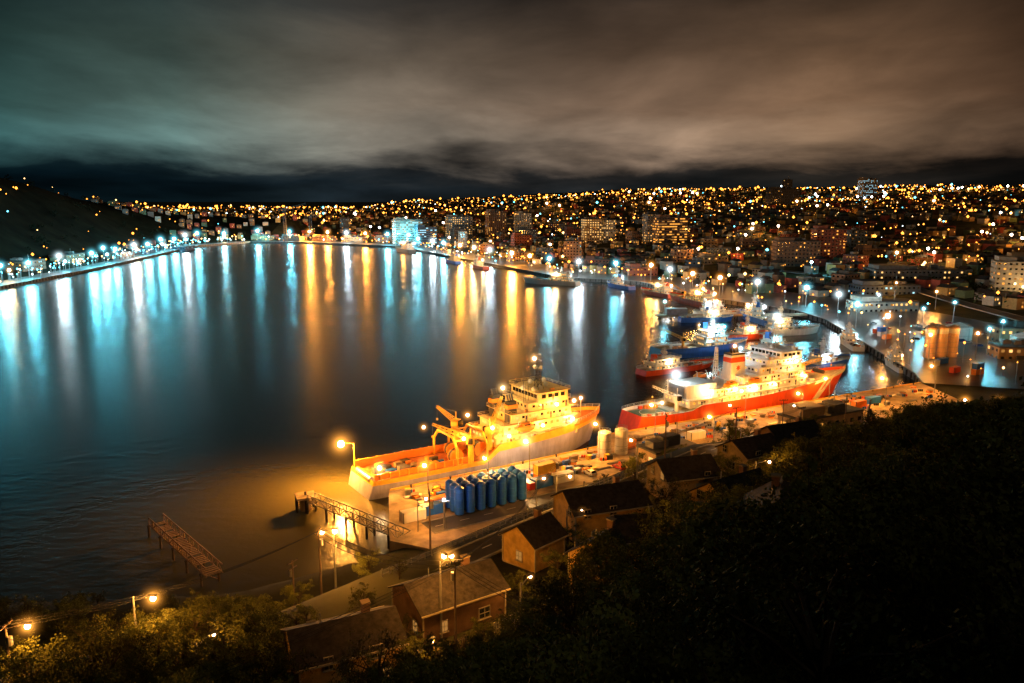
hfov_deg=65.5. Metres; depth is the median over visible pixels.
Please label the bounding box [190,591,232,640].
deciduous tree
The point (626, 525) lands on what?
roof
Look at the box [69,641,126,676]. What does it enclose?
deciduous tree
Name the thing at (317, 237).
harbour shed
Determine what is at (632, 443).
shipping container
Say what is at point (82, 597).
deciduous tree
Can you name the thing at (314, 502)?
mooring catwalk
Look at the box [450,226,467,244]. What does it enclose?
office block
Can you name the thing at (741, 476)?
roof
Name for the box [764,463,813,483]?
deciduous tree
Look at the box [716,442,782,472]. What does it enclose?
walls
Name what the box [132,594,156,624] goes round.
street lamp
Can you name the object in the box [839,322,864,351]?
white patrol boat
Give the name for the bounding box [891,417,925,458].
deciduous tree
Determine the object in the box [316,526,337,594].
street lamp
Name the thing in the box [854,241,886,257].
apartment block
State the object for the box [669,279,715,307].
red coastal tanker
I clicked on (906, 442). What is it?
deciduous tree
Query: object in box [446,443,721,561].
hillside road
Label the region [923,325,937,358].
storage silo
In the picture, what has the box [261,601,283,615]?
hillside shrub
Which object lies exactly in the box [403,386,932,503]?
quay cargo and gear
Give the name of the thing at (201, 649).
deciduous tree
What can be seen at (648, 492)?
deciduous tree
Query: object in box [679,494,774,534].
deciduous tree
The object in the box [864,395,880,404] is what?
shipping container
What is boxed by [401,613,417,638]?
deciduous tree
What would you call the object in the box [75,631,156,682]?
deciduous tree
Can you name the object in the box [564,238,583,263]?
apartment block
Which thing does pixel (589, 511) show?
windows
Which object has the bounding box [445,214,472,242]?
office tower
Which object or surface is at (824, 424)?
deciduous tree
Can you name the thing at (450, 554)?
street lamp
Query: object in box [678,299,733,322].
blue harbour tug
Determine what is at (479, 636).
deciduous tree
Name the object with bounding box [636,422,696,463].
harbour shed
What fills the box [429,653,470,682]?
deciduous tree
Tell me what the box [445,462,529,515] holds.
blue bulk tanks
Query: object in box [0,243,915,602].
harbour water
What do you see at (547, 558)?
deciduous tree
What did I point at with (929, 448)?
deciduous tree
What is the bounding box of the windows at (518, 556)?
[515,550,522,562]
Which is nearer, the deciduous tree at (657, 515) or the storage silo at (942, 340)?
the deciduous tree at (657, 515)
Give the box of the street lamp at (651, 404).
[650,403,655,428]
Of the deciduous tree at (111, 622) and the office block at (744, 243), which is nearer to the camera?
the deciduous tree at (111, 622)
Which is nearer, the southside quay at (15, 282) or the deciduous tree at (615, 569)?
the deciduous tree at (615, 569)
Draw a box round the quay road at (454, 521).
[421,482,592,533]
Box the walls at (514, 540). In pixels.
[502,527,564,572]
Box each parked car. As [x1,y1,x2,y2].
[582,469,596,476]
[612,463,626,470]
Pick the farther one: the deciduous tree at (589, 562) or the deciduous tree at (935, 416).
the deciduous tree at (935, 416)
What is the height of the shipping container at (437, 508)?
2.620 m
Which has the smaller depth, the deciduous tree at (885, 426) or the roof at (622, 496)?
the deciduous tree at (885, 426)
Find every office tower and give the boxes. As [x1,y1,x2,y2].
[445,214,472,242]
[485,209,505,238]
[514,211,531,232]
[642,212,660,244]
[652,215,687,245]
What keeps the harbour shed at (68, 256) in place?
on the ground
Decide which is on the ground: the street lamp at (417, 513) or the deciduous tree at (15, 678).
the deciduous tree at (15, 678)
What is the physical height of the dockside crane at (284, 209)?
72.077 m
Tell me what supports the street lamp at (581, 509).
on the ground
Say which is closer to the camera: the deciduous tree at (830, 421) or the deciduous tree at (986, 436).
the deciduous tree at (986, 436)
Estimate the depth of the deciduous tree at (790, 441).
130.03 m
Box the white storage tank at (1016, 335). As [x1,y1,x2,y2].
[1010,332,1023,339]
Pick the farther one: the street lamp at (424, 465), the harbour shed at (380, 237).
the harbour shed at (380, 237)
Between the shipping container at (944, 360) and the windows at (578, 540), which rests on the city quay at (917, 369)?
the shipping container at (944, 360)
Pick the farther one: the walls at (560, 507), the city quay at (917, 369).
the city quay at (917, 369)
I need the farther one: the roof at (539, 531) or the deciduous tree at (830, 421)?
the deciduous tree at (830, 421)
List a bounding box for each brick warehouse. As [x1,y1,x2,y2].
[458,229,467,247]
[480,242,494,253]
[496,232,508,241]
[511,232,531,248]
[623,262,657,275]
[625,231,641,243]
[698,253,728,264]
[700,236,717,246]
[752,266,775,276]
[758,251,770,259]
[771,237,821,266]
[810,225,846,261]
[842,250,868,266]
[919,203,941,212]
[992,231,1023,242]
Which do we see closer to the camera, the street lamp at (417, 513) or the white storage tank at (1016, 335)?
the street lamp at (417, 513)
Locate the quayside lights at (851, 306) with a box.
[0,236,1017,382]
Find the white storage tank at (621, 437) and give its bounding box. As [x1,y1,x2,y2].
[614,425,627,454]
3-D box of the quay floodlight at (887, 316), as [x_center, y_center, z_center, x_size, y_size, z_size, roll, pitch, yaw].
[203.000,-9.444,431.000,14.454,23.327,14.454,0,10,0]
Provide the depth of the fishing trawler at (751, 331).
463.27 m
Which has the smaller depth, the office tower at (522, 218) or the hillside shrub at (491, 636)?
the hillside shrub at (491, 636)
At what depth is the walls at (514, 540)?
108.44 m
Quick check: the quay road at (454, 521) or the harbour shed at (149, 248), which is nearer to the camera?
the quay road at (454, 521)
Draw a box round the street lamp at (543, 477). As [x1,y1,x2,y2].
[536,476,545,505]
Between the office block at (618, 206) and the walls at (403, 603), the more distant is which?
the office block at (618, 206)
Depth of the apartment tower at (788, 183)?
1685.26 m
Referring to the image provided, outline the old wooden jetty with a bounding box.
[147,514,222,586]
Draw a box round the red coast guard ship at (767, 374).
[618,315,845,429]
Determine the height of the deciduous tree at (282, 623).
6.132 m
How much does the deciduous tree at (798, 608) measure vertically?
5.300 m
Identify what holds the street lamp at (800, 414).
on the ground
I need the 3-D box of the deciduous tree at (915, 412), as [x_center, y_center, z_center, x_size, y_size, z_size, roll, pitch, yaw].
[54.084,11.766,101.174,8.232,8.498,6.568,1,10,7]
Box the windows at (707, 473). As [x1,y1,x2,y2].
[650,464,711,496]
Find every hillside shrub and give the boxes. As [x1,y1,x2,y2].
[89,589,107,603]
[191,627,209,642]
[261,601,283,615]
[283,609,309,625]
[407,635,422,652]
[484,627,516,646]
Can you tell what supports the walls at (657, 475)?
on the ground
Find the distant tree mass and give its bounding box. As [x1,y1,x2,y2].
[4,174,1023,306]
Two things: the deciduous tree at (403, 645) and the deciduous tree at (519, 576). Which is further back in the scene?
the deciduous tree at (519, 576)
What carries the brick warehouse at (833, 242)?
on the ground
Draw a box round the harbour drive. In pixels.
[598,248,1023,320]
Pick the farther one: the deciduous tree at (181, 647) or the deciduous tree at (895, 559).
the deciduous tree at (181, 647)
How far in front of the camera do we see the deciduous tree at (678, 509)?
89.56 m
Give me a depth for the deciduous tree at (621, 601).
67.19 m
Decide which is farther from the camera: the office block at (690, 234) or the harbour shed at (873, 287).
the office block at (690, 234)
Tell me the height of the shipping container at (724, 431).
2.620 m
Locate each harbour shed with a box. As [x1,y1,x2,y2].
[3,258,45,271]
[48,251,84,263]
[104,249,134,258]
[132,245,158,253]
[172,244,194,251]
[251,233,274,240]
[281,234,304,240]
[311,234,334,241]
[343,233,366,241]
[375,233,391,241]
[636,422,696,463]
[777,390,864,427]
[845,292,919,311]
[848,276,921,295]
[863,262,964,280]
[986,338,1023,359]
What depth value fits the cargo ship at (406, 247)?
1211.66 m
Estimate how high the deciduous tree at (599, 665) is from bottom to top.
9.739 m
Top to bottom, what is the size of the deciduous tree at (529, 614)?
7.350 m
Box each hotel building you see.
[581,217,601,245]
[602,215,615,242]
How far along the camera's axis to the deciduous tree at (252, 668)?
76.78 m
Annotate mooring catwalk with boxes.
[306,492,410,548]
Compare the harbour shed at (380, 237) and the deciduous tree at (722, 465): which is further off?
the harbour shed at (380, 237)
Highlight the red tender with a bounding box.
[635,347,713,376]
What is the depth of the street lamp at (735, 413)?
163.40 m
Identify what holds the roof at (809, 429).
on the walls at (765, 430)
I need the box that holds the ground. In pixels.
[0,178,1023,682]
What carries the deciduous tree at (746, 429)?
on the ground
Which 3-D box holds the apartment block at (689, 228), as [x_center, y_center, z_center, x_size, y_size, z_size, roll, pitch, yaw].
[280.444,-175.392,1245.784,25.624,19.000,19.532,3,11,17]
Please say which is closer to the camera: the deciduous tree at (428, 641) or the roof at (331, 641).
the deciduous tree at (428, 641)
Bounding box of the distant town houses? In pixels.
[11,184,1023,309]
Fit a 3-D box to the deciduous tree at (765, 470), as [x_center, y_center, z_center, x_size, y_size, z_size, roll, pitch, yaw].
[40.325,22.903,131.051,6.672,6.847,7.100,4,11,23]
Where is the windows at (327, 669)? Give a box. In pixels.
[289,619,392,682]
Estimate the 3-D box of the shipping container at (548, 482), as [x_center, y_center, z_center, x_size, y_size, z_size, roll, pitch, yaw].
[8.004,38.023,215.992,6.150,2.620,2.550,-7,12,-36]
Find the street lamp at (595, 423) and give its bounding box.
[594,422,599,459]
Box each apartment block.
[340,217,352,227]
[532,235,544,241]
[548,222,558,230]
[558,224,574,231]
[564,226,580,239]
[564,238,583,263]
[687,226,699,231]
[706,241,731,256]
[723,222,733,230]
[735,230,751,239]
[750,222,765,233]
[780,230,798,237]
[846,224,868,249]
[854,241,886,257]
[895,245,924,255]
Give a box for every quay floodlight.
[439,499,448,528]
[837,292,840,316]
[855,302,859,328]
[885,314,889,343]
[928,333,931,360]
[975,332,980,359]
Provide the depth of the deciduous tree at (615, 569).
66.26 m
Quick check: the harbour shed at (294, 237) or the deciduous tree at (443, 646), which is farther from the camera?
the harbour shed at (294, 237)
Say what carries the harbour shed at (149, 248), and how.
on the ground
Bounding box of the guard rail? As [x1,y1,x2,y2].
[381,464,640,576]
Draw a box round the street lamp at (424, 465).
[422,463,428,493]
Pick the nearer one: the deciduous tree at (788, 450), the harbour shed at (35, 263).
the deciduous tree at (788, 450)
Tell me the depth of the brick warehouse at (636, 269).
819.14 m
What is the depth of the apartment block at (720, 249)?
918.75 m
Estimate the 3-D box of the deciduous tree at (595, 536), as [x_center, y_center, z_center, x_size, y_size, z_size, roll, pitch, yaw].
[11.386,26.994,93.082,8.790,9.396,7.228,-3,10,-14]
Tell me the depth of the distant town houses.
1223.02 m
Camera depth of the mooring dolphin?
207.29 m
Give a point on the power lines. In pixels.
(529, 499)
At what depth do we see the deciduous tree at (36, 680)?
72.32 m
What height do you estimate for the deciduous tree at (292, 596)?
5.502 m
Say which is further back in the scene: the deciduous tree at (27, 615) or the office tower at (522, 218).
the office tower at (522, 218)
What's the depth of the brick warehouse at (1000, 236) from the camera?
879.02 m
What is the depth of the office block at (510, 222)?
1605.80 m
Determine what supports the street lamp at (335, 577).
on the ground
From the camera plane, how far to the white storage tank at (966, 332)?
439.71 m
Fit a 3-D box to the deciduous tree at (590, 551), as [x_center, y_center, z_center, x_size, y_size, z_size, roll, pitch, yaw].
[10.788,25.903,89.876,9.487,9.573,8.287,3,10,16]
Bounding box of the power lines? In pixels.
[1,407,880,682]
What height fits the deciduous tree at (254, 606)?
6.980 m
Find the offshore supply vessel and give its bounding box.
[338,354,599,499]
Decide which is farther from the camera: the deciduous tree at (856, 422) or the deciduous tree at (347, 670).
the deciduous tree at (856, 422)
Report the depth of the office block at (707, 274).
798.11 m
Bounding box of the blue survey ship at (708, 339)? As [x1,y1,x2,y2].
[649,308,747,357]
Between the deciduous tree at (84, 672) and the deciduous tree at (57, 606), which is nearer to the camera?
the deciduous tree at (84, 672)
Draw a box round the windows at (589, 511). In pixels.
[568,505,617,519]
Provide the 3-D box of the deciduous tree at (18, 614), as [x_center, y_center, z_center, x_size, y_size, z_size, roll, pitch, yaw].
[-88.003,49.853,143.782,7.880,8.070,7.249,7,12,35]
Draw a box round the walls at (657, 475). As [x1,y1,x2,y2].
[646,461,718,503]
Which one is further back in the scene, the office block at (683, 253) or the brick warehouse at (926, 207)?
the brick warehouse at (926, 207)
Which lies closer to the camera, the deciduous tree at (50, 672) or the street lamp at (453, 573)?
the deciduous tree at (50, 672)
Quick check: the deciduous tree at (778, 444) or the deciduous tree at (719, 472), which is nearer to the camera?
the deciduous tree at (719, 472)
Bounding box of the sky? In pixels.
[0,0,1023,201]
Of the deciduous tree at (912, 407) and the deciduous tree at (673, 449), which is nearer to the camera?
the deciduous tree at (912, 407)
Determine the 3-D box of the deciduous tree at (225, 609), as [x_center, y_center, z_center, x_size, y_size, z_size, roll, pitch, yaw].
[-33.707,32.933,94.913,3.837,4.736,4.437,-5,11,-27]
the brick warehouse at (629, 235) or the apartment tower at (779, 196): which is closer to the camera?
the brick warehouse at (629, 235)
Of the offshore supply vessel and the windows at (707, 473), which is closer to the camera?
the windows at (707, 473)
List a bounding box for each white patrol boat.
[693,290,744,316]
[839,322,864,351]
[884,342,906,372]
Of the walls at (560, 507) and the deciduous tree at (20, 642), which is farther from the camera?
the walls at (560, 507)
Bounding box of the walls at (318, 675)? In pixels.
[284,632,404,682]
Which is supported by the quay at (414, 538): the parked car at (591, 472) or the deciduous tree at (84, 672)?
the parked car at (591, 472)
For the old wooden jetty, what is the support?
in the harbour water
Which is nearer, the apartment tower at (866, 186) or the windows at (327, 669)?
the windows at (327, 669)
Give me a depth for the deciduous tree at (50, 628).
134.06 m
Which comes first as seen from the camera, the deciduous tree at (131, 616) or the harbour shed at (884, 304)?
the deciduous tree at (131, 616)
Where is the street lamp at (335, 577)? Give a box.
[320,529,336,588]
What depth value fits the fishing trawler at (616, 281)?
734.47 m
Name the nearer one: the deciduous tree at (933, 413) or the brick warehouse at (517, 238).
the deciduous tree at (933, 413)
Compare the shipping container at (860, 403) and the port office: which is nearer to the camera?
the shipping container at (860, 403)
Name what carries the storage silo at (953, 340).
on the city quay at (917, 369)
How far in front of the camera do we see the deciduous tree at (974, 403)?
115.80 m
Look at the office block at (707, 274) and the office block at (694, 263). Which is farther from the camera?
the office block at (694, 263)
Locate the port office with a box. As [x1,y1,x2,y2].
[986,321,1023,342]
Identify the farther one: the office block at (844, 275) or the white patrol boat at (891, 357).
the office block at (844, 275)
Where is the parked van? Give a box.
[527,479,534,490]
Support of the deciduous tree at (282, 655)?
on the ground
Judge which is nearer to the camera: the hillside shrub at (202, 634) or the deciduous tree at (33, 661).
the deciduous tree at (33, 661)
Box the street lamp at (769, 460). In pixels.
[755,459,771,468]
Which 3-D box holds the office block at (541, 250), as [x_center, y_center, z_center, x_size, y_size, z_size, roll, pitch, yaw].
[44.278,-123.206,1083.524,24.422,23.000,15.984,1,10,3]
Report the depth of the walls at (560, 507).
117.28 m
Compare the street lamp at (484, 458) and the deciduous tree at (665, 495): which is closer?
the deciduous tree at (665, 495)
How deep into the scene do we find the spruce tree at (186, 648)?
81.40 m
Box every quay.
[0,241,249,289]
[250,241,1023,388]
[389,382,961,551]
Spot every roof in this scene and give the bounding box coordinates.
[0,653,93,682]
[280,598,408,673]
[387,553,510,618]
[498,507,568,550]
[550,474,652,517]
[563,517,638,560]
[606,501,702,544]
[644,448,723,482]
[688,463,768,500]
[714,428,784,460]
[740,473,805,520]
[750,415,824,445]
[860,415,892,438]
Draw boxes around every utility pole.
[287,558,297,605]
[429,491,433,549]
[664,414,668,457]
[780,399,787,422]
[844,392,851,423]
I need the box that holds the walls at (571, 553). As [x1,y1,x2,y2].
[568,545,638,579]
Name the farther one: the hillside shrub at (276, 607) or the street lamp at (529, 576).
the hillside shrub at (276, 607)
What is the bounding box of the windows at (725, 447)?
[722,436,777,470]
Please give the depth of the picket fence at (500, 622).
91.49 m
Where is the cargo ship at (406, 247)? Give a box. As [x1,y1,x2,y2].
[395,237,415,253]
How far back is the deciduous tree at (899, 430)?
70.15 m
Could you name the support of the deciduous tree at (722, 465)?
on the ground
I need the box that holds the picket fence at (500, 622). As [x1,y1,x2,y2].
[494,598,545,632]
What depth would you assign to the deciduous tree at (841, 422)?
161.42 m
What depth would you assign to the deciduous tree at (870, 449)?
93.08 m
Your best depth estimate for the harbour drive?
580.99 m
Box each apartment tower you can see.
[765,187,800,206]
[782,178,792,187]
[856,177,877,199]
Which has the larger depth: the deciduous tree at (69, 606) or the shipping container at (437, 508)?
the shipping container at (437, 508)
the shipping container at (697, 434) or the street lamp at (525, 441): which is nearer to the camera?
the street lamp at (525, 441)
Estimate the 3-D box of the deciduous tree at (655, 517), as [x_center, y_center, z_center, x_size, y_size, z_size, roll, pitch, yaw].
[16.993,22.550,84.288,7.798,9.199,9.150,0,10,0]
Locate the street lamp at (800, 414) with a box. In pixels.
[792,403,805,415]
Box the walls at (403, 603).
[392,586,505,644]
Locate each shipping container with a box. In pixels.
[399,506,426,523]
[418,500,442,515]
[428,493,445,506]
[530,474,552,489]
[533,460,555,474]
[533,471,555,476]
[551,469,574,483]
[628,437,636,448]
[686,429,705,440]
[722,427,740,438]
[850,399,866,407]
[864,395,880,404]
[877,326,887,331]
[881,333,891,338]
[928,359,939,366]
[936,357,948,363]
[948,365,960,372]
[971,368,983,374]
[972,362,984,369]
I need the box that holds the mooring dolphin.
[294,490,316,513]
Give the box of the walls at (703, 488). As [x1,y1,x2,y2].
[689,484,713,511]
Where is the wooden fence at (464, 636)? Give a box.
[429,625,485,661]
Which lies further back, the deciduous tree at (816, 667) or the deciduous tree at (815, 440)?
the deciduous tree at (815, 440)
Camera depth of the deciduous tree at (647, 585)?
52.53 m
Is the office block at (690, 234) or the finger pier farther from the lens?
the office block at (690, 234)
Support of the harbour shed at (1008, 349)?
on the ground
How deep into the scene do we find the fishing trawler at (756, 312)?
531.54 m
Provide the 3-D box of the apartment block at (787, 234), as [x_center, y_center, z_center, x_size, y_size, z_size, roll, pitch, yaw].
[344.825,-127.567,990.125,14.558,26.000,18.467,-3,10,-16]
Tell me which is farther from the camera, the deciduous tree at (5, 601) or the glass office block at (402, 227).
the glass office block at (402, 227)
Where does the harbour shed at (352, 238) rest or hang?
on the ground
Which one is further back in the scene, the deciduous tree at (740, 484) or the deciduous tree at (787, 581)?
the deciduous tree at (740, 484)
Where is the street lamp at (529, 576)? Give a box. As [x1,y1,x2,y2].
[520,572,533,613]
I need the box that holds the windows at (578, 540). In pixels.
[575,529,595,546]
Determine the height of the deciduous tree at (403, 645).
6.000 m
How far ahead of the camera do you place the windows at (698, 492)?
113.46 m
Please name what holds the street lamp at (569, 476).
on the ground
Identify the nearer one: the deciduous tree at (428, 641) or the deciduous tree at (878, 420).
the deciduous tree at (428, 641)
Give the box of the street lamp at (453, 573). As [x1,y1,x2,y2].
[441,551,463,646]
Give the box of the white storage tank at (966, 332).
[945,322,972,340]
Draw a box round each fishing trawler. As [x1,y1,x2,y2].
[445,249,461,263]
[472,254,489,269]
[607,269,635,289]
[641,275,671,297]
[725,313,767,339]
[740,292,768,325]
[760,302,819,335]
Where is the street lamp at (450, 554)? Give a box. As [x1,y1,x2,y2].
[439,551,454,638]
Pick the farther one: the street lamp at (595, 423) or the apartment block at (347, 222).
the apartment block at (347, 222)
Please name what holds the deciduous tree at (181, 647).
on the ground
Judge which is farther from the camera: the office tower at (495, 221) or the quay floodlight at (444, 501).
the office tower at (495, 221)
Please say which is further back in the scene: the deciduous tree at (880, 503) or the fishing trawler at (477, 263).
the fishing trawler at (477, 263)
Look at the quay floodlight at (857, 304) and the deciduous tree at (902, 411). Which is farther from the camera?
the quay floodlight at (857, 304)
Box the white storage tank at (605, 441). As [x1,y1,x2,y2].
[598,427,610,457]
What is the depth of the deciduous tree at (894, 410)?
129.78 m
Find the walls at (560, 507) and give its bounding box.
[553,492,648,542]
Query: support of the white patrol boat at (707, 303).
on the harbour water
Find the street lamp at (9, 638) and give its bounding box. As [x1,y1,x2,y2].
[0,618,31,663]
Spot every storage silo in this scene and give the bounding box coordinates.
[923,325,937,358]
[935,324,948,357]
[946,324,959,357]
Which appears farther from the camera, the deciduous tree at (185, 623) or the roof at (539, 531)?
the roof at (539, 531)
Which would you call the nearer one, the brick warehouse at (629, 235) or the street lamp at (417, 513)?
the street lamp at (417, 513)
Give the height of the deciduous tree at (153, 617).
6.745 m
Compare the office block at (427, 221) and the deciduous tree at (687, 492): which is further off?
the office block at (427, 221)
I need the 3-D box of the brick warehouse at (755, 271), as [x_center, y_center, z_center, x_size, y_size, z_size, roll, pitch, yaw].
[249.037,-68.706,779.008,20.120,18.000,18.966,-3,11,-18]
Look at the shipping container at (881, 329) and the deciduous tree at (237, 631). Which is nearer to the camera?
the deciduous tree at (237, 631)
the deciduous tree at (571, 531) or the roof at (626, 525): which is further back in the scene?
the deciduous tree at (571, 531)
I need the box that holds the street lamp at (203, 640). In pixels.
[195,629,216,681]
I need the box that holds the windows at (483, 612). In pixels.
[413,605,491,635]
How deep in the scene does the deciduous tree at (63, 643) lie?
92.63 m
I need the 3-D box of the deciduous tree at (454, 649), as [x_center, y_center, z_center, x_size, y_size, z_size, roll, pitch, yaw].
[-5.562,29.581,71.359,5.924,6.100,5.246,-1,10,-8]
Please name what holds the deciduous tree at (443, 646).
on the ground
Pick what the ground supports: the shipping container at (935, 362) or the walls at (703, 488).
the walls at (703, 488)
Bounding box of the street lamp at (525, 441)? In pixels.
[524,439,529,469]
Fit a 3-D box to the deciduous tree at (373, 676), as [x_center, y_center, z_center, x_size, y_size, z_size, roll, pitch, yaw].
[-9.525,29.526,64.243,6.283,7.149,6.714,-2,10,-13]
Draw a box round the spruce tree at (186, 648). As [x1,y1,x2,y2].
[178,641,193,681]
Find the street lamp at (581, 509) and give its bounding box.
[565,508,583,540]
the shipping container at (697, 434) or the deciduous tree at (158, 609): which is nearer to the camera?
the deciduous tree at (158, 609)
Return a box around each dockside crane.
[276,203,303,241]
[304,211,326,241]
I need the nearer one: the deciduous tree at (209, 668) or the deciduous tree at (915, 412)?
the deciduous tree at (209, 668)
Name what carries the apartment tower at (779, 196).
on the ground
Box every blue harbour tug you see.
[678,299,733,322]
[739,321,793,353]
[804,336,850,369]
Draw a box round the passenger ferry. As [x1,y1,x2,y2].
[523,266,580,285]
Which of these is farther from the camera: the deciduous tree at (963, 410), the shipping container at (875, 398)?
the shipping container at (875, 398)
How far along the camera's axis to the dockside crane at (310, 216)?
1469.26 m
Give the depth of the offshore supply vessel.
239.19 m
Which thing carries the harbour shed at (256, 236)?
on the ground
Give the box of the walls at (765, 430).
[753,427,825,460]
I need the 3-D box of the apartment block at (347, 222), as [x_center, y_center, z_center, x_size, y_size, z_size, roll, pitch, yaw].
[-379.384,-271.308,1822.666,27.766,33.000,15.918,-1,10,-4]
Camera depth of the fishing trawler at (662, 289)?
667.02 m
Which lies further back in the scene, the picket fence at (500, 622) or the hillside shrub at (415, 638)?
the picket fence at (500, 622)
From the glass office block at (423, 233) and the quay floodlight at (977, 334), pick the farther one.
the glass office block at (423, 233)
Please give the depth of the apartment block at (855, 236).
917.33 m
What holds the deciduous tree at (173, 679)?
on the ground
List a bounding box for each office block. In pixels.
[392,217,421,244]
[414,225,436,244]
[417,218,429,224]
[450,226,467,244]
[506,216,513,230]
[508,247,527,260]
[519,227,537,235]
[535,245,553,256]
[575,214,582,219]
[584,253,609,268]
[615,203,621,208]
[670,245,692,262]
[685,257,700,269]
[687,231,697,241]
[694,268,708,277]
[738,238,766,250]
[831,265,860,282]
[988,255,1023,291]
[1007,252,1023,256]
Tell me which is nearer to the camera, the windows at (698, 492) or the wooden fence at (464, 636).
the wooden fence at (464, 636)
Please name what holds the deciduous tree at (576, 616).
on the ground
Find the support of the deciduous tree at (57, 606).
on the ground
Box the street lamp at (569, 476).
[555,474,572,492]
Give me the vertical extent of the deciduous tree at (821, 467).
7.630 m
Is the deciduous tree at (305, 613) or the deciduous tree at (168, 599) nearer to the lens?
the deciduous tree at (305, 613)
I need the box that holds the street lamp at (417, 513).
[417,496,427,531]
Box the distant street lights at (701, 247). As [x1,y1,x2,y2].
[0,178,1023,305]
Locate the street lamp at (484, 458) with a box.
[483,456,488,475]
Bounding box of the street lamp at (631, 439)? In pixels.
[629,437,637,478]
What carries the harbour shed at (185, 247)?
on the ground
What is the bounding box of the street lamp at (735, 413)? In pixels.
[728,403,740,438]
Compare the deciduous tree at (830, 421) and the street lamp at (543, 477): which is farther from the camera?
the street lamp at (543, 477)
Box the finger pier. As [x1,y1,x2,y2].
[655,308,807,319]
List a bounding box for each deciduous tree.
[0,594,45,630]
[0,596,12,613]
[0,632,89,669]
[0,633,89,682]
[0,643,28,677]
[0,648,70,682]
[0,666,62,682]
[1,628,55,675]
[2,593,48,637]
[13,666,82,682]
[26,605,81,645]
[34,605,82,647]
[40,638,74,649]
[44,661,107,682]
[51,591,73,615]
[53,594,92,628]
[53,614,115,669]
[55,607,139,662]
[55,634,133,682]
[63,590,89,613]
[64,621,115,653]
[69,592,92,606]
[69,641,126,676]
[72,623,102,651]
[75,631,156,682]
[88,624,169,681]
[95,622,160,667]
[105,615,179,646]
[110,604,183,643]
[112,618,183,682]
[114,612,160,644]
[119,620,189,672]
[132,603,156,618]
[143,591,179,614]
[148,667,214,682]
[149,603,209,642]
[151,635,204,677]
[152,638,210,682]
[156,601,177,618]
[159,593,175,607]
[160,594,179,609]
[161,590,229,656]
[169,588,213,639]
[171,598,202,612]
[172,612,271,682]
[173,613,207,642]
[182,631,242,682]
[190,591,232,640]
[190,595,232,637]
[196,593,243,633]
[207,607,268,665]
[207,618,262,682]
[210,593,278,643]
[211,619,292,682]
[213,594,240,623]
[220,601,288,676]
[226,595,262,619]
[227,611,283,658]
[229,643,319,682]
[231,597,267,624]
[242,601,289,641]
[256,596,274,618]
[280,578,314,605]
[290,601,319,623]
[329,628,408,682]
[333,647,389,682]
[347,582,377,610]
[352,548,382,575]
[363,648,421,682]
[380,625,450,682]
[381,649,417,675]
[381,675,394,682]
[384,636,444,671]
[385,554,409,579]
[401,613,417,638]
[402,635,535,682]
[406,631,424,657]
[418,637,479,682]
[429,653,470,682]
[438,638,493,681]
[464,629,509,660]
[465,613,499,643]
[484,613,516,645]
[489,614,594,680]
[498,598,568,651]
[500,594,564,643]
[500,607,547,647]
[503,570,533,596]
[505,579,518,606]
[517,586,700,682]
[530,577,611,648]
[534,563,589,629]
[539,546,567,579]
[540,574,579,611]
[557,538,623,585]
[559,521,581,547]
[564,527,646,591]
[571,530,669,640]
[571,602,621,643]
[572,558,608,605]
[576,528,642,578]
[579,530,679,648]
[584,574,627,615]
[622,452,646,478]
[631,477,653,494]
[632,509,709,557]
[635,505,697,538]
[636,498,679,554]
[646,475,688,512]
[648,499,699,536]
[660,447,677,455]
[673,497,1004,682]
[674,480,732,522]
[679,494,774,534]
[685,500,970,682]
[699,481,747,500]
[701,484,754,518]
[708,419,745,442]
[714,451,741,475]
[714,470,728,478]
[722,470,884,610]
[728,461,756,475]
[737,455,944,643]
[738,422,757,435]
[738,459,773,475]
[743,469,766,489]
[748,570,852,671]
[755,525,883,631]
[757,445,798,472]
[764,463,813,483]
[767,453,824,479]
[769,432,829,473]
[769,439,820,477]
[772,437,792,450]
[776,449,808,478]
[792,448,841,482]
[794,435,858,479]
[804,414,826,428]
[816,420,840,453]
[816,421,852,442]
[836,421,892,463]
[840,418,874,440]
[845,442,963,507]
[847,408,916,459]
[850,441,886,470]
[866,410,891,439]
[877,413,945,473]
[880,412,927,449]
[882,402,923,432]
[884,404,923,429]
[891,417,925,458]
[897,390,978,480]
[900,404,931,413]
[904,376,1023,533]
[906,402,953,439]
[911,405,929,414]
[913,396,1021,502]
[913,402,976,435]
[920,398,985,426]
[939,400,1015,423]
[957,400,983,413]
[976,393,1013,414]
[987,398,1012,410]
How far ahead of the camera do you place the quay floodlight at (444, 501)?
187.71 m
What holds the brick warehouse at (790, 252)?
on the ground
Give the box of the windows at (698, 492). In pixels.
[695,478,723,501]
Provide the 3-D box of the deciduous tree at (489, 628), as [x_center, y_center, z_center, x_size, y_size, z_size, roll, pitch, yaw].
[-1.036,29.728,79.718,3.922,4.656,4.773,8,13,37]
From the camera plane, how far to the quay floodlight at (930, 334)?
383.22 m
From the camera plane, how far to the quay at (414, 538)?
234.04 m
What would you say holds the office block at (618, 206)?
on the ground
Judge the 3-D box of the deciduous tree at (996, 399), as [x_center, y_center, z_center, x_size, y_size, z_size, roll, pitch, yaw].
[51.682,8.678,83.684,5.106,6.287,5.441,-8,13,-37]
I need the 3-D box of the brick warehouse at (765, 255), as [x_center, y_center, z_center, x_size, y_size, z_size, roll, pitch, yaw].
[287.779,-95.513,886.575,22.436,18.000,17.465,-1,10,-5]

